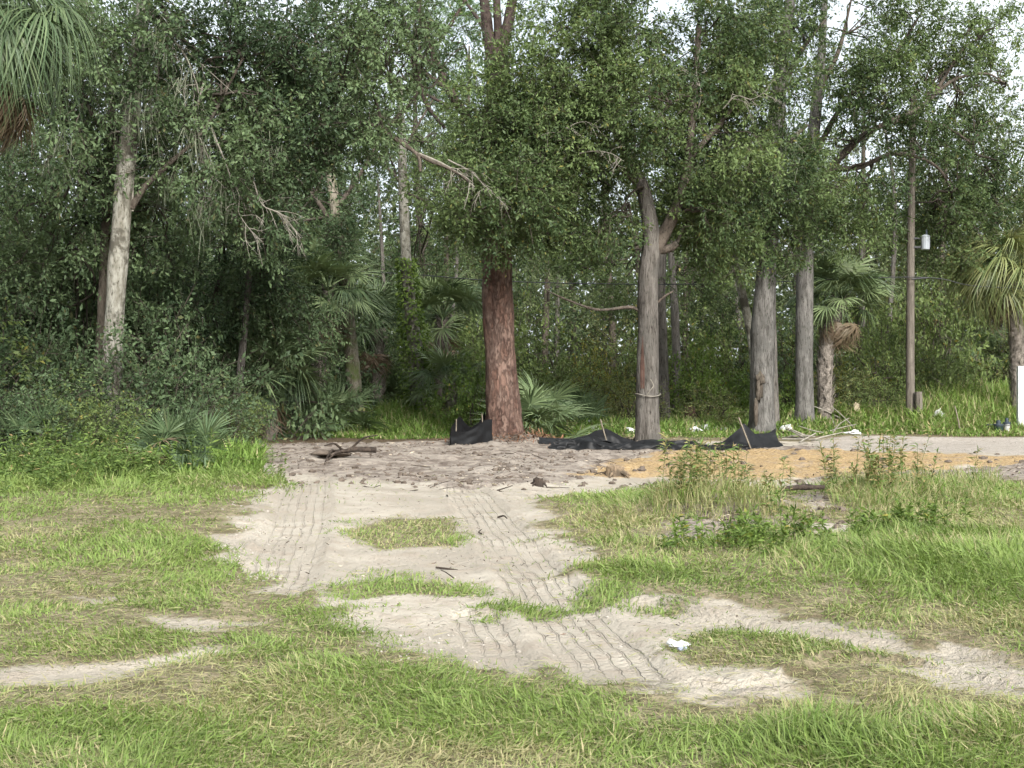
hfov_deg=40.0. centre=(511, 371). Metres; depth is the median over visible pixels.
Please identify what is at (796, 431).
brush stick
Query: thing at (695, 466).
weed clump
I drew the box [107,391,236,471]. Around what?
saw palmetto
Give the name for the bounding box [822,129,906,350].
young trunk
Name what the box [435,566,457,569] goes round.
dirt stick
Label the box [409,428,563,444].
pine straw
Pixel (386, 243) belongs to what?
woodland tree
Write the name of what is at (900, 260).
woodland tree
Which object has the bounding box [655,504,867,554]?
weed clump
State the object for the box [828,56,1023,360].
woodland tree
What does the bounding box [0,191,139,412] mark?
shrub
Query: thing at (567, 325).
shrub
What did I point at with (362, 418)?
saw palmetto
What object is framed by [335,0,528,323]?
woodland tree
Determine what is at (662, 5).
sky
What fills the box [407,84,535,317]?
woodland tree
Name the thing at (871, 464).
weed clump
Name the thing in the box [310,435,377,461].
fallen branch
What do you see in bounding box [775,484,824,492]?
fallen log
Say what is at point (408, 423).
tall grass
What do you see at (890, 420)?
undergrowth
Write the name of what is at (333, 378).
shrub
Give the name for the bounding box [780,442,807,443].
brush stick
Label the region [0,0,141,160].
cabbage palm
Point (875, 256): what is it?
woodland tree
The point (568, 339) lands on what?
shrub
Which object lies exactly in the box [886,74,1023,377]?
woodland tree
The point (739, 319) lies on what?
young trunk
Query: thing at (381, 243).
young trunk
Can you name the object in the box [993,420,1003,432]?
drum
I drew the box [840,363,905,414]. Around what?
shrub
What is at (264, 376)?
shrub
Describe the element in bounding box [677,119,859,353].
woodland tree
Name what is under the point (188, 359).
shrub
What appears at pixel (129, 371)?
shrub
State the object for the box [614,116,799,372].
woodland tree
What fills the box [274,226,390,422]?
cabbage palm
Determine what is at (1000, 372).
shrub
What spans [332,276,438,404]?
cabbage palm
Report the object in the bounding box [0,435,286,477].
undergrowth
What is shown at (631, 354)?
shrub
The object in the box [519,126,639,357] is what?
woodland tree
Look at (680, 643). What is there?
crumpled paper
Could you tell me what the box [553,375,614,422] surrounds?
saw palmetto
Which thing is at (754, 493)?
tall weeds
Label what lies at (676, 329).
slender tree
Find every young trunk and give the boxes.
[346,147,431,349]
[387,135,478,338]
[554,152,610,374]
[579,159,639,372]
[717,143,745,387]
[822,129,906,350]
[832,89,935,370]
[903,144,1016,320]
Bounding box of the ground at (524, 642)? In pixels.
[0,374,1023,767]
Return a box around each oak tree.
[0,0,495,428]
[376,0,833,440]
[692,0,860,433]
[783,0,1023,424]
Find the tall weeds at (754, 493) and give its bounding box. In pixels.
[628,464,798,521]
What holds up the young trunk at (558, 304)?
on the ground at (524, 642)
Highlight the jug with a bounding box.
[1003,418,1010,431]
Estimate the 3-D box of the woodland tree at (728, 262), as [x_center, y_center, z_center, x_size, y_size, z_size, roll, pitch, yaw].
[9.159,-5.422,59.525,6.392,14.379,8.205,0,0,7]
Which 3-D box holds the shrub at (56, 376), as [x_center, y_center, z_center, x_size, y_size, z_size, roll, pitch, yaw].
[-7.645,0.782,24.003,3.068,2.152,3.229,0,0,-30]
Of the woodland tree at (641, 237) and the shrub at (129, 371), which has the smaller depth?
the shrub at (129, 371)
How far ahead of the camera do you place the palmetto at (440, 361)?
37.68 m
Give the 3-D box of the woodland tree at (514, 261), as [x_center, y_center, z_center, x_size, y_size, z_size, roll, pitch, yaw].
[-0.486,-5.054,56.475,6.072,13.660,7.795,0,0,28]
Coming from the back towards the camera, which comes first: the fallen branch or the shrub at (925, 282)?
the shrub at (925, 282)
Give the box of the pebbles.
[221,476,639,679]
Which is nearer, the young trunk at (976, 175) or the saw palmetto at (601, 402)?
the saw palmetto at (601, 402)
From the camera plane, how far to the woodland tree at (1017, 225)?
48.25 m
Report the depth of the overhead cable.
39.61 m
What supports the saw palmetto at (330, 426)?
on the ground at (524, 642)
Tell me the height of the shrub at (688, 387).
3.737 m
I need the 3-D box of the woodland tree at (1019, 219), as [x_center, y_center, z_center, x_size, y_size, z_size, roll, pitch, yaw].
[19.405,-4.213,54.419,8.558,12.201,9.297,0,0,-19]
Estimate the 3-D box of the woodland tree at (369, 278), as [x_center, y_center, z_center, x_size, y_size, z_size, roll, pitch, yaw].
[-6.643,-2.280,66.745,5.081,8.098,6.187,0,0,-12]
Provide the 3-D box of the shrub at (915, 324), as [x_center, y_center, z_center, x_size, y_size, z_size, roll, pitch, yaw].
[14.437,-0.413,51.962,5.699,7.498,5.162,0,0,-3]
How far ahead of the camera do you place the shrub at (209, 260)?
36.79 m
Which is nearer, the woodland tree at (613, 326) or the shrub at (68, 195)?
the shrub at (68, 195)
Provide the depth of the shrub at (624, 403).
39.69 m
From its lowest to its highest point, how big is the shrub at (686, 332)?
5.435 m
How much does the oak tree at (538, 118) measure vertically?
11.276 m
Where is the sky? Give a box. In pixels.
[1,0,1023,372]
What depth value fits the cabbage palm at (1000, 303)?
38.59 m
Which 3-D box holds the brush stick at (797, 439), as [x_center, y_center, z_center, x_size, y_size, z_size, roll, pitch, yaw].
[6.767,1.597,33.012,0.880,0.045,0.037,0,0,22]
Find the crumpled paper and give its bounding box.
[666,638,689,649]
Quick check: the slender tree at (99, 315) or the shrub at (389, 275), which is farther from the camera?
the shrub at (389, 275)
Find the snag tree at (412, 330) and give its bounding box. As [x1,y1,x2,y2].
[376,76,482,411]
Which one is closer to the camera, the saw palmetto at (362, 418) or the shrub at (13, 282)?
the shrub at (13, 282)
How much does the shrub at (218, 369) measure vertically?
4.303 m
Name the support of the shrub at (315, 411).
on the ground at (524, 642)
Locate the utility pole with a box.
[905,95,929,413]
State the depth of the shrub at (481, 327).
53.83 m
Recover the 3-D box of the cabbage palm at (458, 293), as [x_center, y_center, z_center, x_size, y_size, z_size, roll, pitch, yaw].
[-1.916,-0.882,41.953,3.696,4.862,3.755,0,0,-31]
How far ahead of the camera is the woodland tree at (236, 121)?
58.89 m
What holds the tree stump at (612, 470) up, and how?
on the ground at (524, 642)
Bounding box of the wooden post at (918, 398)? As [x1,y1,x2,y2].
[915,392,922,414]
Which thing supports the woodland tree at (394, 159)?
on the ground at (524, 642)
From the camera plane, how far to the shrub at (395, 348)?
48.62 m
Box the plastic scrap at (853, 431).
[844,429,860,433]
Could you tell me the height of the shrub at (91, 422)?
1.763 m
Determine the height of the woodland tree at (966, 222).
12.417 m
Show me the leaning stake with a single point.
(957, 417)
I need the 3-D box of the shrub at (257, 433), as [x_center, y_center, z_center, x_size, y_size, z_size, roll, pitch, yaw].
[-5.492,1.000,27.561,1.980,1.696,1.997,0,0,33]
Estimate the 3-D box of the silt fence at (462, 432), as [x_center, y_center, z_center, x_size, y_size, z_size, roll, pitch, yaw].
[-0.884,1.290,31.068,0.926,0.747,2.482,0,0,0]
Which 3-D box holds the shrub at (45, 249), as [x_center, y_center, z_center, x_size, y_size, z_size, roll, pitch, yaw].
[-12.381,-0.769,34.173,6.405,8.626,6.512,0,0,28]
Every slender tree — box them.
[0,52,232,402]
[147,185,359,437]
[512,213,692,420]
[666,237,752,410]
[774,288,779,423]
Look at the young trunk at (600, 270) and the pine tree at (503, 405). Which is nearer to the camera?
the pine tree at (503, 405)
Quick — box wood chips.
[164,416,1023,636]
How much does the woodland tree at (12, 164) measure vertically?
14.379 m
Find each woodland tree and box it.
[0,0,207,271]
[0,3,105,282]
[0,5,96,220]
[0,8,69,269]
[0,55,254,356]
[1,0,187,348]
[71,6,253,319]
[146,27,336,289]
[185,47,290,305]
[190,0,447,383]
[204,71,423,293]
[273,125,440,321]
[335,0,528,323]
[354,236,399,356]
[355,208,451,360]
[372,102,533,360]
[377,1,541,330]
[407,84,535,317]
[423,77,564,332]
[436,125,639,372]
[510,104,713,382]
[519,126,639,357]
[565,83,696,333]
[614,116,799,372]
[668,107,793,363]
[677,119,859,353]
[739,120,867,372]
[776,27,1023,370]
[776,173,924,369]
[779,168,960,373]
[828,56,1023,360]
[849,129,1021,368]
[851,185,986,358]
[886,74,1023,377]
[887,135,1023,327]
[898,144,1020,334]
[915,191,1023,384]
[983,143,1023,336]
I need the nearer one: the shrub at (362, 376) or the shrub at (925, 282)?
the shrub at (362, 376)
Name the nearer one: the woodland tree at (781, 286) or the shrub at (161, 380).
the shrub at (161, 380)
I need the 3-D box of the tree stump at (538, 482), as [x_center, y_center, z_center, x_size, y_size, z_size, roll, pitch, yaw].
[0.363,1.588,19.788,0.285,0.203,0.257,0,0,0]
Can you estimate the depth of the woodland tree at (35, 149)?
46.67 m
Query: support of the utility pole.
on the ground at (524, 642)
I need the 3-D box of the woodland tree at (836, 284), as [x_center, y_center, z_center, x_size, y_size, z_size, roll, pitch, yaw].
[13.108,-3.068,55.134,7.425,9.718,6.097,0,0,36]
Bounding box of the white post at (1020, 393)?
[1017,366,1023,424]
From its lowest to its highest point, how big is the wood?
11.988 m
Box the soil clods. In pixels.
[258,442,1023,534]
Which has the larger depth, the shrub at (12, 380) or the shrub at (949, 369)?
the shrub at (949, 369)
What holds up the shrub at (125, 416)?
on the ground at (524, 642)
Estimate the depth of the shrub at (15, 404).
22.39 m
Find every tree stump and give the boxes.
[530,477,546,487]
[602,464,630,478]
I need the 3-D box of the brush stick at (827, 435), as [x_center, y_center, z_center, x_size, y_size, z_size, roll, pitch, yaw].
[7.433,1.530,33.124,0.858,0.209,0.052,0,0,-15]
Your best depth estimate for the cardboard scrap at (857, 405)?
39.04 m
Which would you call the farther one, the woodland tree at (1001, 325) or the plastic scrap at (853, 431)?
the woodland tree at (1001, 325)
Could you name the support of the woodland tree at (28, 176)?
on the ground at (524, 642)
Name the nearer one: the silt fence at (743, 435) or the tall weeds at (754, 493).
the tall weeds at (754, 493)
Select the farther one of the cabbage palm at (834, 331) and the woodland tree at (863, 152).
the woodland tree at (863, 152)
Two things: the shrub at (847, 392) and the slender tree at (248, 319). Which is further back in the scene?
the shrub at (847, 392)
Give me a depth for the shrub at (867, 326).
56.31 m
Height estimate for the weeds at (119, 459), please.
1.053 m
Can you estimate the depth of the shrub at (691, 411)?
39.85 m
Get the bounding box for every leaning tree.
[203,7,420,412]
[732,250,751,367]
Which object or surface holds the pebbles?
on the ground at (524, 642)
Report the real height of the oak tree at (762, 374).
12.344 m
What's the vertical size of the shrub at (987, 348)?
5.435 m
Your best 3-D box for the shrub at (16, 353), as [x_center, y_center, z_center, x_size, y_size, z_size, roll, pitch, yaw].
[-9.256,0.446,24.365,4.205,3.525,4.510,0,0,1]
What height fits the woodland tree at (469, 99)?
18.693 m
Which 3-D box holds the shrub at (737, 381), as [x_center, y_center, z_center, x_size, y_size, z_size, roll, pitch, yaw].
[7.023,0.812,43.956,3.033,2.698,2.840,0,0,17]
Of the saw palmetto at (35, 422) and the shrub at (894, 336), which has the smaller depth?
the saw palmetto at (35, 422)
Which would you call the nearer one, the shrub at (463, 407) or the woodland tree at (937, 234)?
the shrub at (463, 407)
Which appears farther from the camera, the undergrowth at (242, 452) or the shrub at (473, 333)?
the shrub at (473, 333)
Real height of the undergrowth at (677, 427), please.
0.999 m
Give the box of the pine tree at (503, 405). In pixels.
[384,0,523,435]
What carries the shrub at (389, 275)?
on the ground at (524, 642)
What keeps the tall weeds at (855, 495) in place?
on the ground at (524, 642)
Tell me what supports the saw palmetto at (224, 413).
on the ground at (524, 642)
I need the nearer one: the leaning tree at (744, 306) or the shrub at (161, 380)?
the shrub at (161, 380)
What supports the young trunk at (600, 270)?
on the ground at (524, 642)
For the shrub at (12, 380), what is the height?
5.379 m
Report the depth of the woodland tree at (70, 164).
49.15 m
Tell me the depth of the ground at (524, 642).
10.32 m
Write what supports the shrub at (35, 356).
on the ground at (524, 642)
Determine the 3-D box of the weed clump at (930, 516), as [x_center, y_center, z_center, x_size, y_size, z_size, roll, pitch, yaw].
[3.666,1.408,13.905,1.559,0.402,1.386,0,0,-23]
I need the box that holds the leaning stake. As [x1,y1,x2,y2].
[954,406,960,429]
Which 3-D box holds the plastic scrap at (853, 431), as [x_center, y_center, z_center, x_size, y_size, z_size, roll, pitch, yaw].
[8.432,1.519,34.854,0.493,0.162,0.175,0,0,0]
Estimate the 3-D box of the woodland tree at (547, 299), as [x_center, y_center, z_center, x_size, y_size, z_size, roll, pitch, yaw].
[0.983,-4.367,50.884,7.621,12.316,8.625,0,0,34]
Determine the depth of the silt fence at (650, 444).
29.11 m
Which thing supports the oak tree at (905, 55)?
on the ground at (524, 642)
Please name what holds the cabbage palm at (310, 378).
on the ground at (524, 642)
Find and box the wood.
[2,179,1022,398]
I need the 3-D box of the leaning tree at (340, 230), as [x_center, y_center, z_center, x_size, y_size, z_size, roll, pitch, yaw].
[-5.205,-4.305,38.047,5.444,11.952,7.003,0,0,0]
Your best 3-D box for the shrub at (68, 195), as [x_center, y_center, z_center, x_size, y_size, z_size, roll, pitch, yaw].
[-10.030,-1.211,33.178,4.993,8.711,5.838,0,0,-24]
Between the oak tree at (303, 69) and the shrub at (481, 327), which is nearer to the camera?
the oak tree at (303, 69)
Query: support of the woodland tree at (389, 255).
on the ground at (524, 642)
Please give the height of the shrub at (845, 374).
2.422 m
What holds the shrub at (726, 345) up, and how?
on the ground at (524, 642)
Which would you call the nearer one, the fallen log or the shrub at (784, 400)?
the fallen log
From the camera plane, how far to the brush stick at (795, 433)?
33.70 m
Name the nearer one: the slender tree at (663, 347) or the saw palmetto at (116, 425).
the saw palmetto at (116, 425)
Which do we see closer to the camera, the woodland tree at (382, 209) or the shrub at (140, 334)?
the shrub at (140, 334)
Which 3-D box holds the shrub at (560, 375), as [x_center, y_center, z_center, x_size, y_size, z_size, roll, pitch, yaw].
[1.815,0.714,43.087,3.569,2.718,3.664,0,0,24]
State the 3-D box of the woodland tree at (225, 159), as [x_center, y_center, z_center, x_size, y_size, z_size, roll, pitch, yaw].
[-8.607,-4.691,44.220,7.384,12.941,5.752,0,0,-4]
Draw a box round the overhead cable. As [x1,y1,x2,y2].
[202,271,1022,287]
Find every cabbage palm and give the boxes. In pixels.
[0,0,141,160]
[182,307,343,440]
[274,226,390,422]
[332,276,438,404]
[393,267,514,401]
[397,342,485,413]
[777,245,905,418]
[929,222,1023,409]
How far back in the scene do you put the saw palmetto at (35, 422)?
22.33 m
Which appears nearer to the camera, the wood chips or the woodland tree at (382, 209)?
the wood chips
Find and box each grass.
[0,455,1023,767]
[276,392,482,439]
[899,374,1023,436]
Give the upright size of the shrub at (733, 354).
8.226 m
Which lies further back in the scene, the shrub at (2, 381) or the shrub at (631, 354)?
the shrub at (631, 354)
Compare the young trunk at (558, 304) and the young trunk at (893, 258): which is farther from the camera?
the young trunk at (558, 304)
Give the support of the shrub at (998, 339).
on the ground at (524, 642)
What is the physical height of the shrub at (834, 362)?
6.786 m
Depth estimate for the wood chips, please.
22.31 m
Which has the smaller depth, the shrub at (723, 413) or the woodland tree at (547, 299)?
the shrub at (723, 413)
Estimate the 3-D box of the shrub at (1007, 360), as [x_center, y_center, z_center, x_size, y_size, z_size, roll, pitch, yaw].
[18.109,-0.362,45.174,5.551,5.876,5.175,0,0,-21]
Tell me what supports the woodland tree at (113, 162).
on the ground at (524, 642)
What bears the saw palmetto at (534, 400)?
on the ground at (524, 642)
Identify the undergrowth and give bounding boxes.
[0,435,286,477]
[524,396,849,437]
[811,394,921,435]
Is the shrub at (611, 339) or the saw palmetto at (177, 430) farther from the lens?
the shrub at (611, 339)
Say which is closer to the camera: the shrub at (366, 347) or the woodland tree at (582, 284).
the shrub at (366, 347)
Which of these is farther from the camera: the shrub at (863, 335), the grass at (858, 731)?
the shrub at (863, 335)
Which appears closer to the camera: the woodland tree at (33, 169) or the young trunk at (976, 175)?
the woodland tree at (33, 169)
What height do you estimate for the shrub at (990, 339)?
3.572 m
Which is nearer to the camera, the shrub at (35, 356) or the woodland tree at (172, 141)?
the shrub at (35, 356)
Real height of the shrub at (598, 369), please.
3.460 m
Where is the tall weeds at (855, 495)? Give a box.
[812,458,1018,513]
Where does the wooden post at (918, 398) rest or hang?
on the ground at (524, 642)
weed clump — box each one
[655,432,798,505]
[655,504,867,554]
[758,456,793,524]
[805,492,975,533]
[814,422,986,494]
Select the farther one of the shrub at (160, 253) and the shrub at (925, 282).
the shrub at (925, 282)
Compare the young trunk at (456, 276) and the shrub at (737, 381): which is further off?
the young trunk at (456, 276)
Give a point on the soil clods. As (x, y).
(640, 468)
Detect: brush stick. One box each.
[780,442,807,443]
[782,438,819,439]
[785,426,807,436]
[785,428,804,437]
[811,432,843,440]
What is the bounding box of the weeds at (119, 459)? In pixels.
[0,419,290,498]
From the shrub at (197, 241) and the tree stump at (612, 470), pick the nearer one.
the tree stump at (612, 470)
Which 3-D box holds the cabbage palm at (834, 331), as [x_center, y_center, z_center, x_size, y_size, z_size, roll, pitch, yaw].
[9.150,-1.142,39.187,3.592,5.097,3.474,0,0,28]
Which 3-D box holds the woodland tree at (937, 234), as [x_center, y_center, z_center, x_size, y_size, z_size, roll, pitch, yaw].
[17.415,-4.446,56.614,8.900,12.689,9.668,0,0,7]
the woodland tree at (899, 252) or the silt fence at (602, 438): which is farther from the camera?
the woodland tree at (899, 252)
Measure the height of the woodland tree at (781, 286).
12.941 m
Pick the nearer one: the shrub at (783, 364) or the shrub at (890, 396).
the shrub at (890, 396)
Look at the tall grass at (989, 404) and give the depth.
37.98 m
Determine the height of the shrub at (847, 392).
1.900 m
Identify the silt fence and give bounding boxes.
[450,412,491,444]
[539,419,633,449]
[616,439,707,449]
[703,417,782,449]
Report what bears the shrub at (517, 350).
on the ground at (524, 642)
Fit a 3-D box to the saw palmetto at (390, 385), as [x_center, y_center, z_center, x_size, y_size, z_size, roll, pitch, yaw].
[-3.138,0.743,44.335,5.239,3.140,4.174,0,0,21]
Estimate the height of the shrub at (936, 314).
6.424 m
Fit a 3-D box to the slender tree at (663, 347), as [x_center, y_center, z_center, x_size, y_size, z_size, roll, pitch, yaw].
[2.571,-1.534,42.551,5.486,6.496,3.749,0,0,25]
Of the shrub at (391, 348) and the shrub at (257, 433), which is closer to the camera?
the shrub at (257, 433)
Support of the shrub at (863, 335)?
on the ground at (524, 642)
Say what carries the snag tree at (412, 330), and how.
on the ground at (524, 642)
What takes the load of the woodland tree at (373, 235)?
on the ground at (524, 642)
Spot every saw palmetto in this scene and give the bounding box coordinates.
[0,389,67,454]
[96,394,145,429]
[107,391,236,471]
[195,387,260,442]
[278,387,352,434]
[288,375,397,433]
[368,351,484,404]
[472,367,614,438]
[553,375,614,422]
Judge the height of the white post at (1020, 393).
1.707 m
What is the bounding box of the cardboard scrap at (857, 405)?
[853,402,859,410]
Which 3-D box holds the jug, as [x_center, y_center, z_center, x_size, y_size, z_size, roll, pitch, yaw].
[12.493,1.385,35.556,0.187,0.426,0.184,0,0,0]
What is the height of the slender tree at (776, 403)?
5.133 m
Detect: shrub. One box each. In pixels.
[0,166,97,373]
[0,184,77,387]
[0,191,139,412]
[0,269,102,430]
[0,297,102,436]
[0,302,61,406]
[0,354,158,457]
[0,370,85,454]
[0,378,114,463]
[1,157,168,385]
[1,224,271,429]
[1,335,179,444]
[12,379,145,462]
[52,302,237,446]
[52,374,159,456]
[63,192,221,365]
[80,257,248,438]
[81,195,281,413]
[122,345,293,446]
[130,246,303,441]
[136,139,339,405]
[156,244,370,441]
[195,379,279,446]
[203,222,371,395]
[207,255,390,426]
[266,261,408,408]
[319,268,406,406]
[358,310,468,401]
[361,253,484,369]
[383,286,484,401]
[401,276,553,393]
[420,340,485,429]
[448,294,570,410]
[475,270,611,399]
[519,265,637,399]
[521,350,630,415]
[544,273,671,410]
[570,335,635,411]
[582,363,675,422]
[590,331,705,411]
[603,300,739,402]
[663,373,748,423]
[668,264,792,394]
[668,323,749,419]
[683,304,813,401]
[683,405,696,419]
[698,357,780,412]
[728,300,857,405]
[745,360,815,417]
[777,259,905,400]
[793,254,929,391]
[813,266,953,398]
[813,356,894,417]
[815,351,901,400]
[837,262,969,385]
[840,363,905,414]
[842,305,949,401]
[860,264,1007,395]
[899,248,1010,376]
[901,343,988,400]
[934,318,1009,381]
[945,301,1021,379]
[948,339,1010,385]
[968,306,1023,387]
[991,304,1022,384]
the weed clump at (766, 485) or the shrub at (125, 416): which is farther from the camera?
the shrub at (125, 416)

